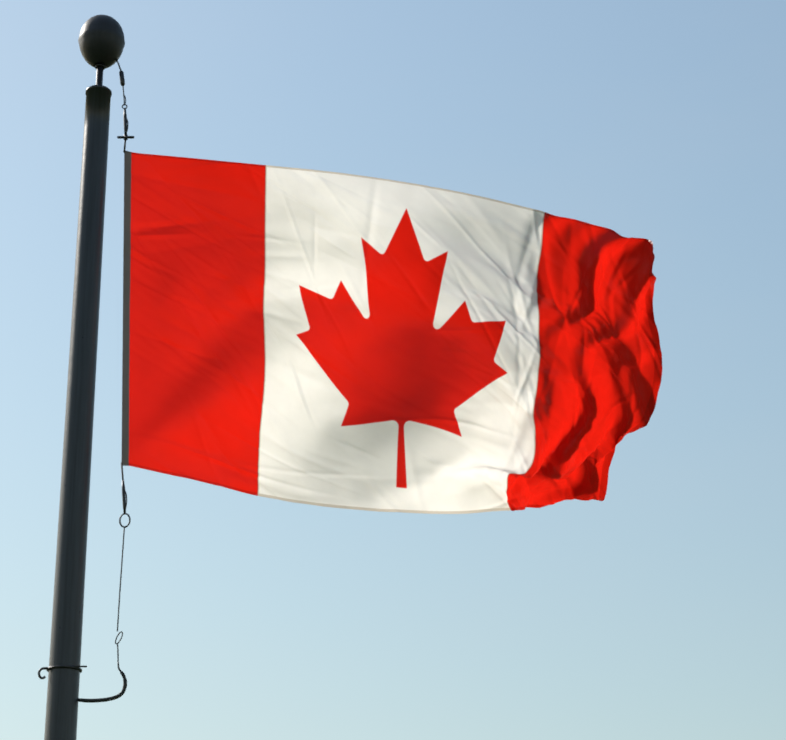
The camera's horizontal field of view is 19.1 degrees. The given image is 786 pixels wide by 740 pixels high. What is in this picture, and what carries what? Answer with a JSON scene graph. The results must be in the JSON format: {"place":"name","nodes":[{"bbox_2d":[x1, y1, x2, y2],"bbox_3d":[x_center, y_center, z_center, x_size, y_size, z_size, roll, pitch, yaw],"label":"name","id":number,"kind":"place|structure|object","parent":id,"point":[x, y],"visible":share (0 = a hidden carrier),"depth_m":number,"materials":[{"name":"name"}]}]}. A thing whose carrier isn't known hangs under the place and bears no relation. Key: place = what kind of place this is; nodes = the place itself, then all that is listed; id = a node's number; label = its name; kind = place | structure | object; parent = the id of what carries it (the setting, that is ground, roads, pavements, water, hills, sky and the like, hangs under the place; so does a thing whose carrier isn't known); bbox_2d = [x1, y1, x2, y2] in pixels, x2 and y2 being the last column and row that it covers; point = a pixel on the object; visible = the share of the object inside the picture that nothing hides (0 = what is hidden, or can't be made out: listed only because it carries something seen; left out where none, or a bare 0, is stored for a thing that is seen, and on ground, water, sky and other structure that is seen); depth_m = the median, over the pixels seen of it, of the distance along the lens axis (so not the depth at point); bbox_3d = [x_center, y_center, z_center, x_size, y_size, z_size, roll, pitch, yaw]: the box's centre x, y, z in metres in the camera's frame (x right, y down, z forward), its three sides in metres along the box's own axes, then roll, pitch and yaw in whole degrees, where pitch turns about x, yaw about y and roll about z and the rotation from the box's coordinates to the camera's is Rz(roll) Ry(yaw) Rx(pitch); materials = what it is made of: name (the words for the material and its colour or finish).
{"place":"outdoors","nodes":[
{"label":"outdoors","id":0,"kind":"place"},
{"bbox_2d":[38,15,661,739],"bbox_3d":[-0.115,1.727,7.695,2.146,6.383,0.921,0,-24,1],"label":"flagpole","id":1,"kind":"object","parent":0,"point":[336,339],"visible":1,"depth_m":8.35,"materials":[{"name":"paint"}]},
{"bbox_2d":[0,0,785,739],"label":"sky","id":2,"kind":"structure","parent":0,"point":[653,609],"materials":[{"name":"blue"}]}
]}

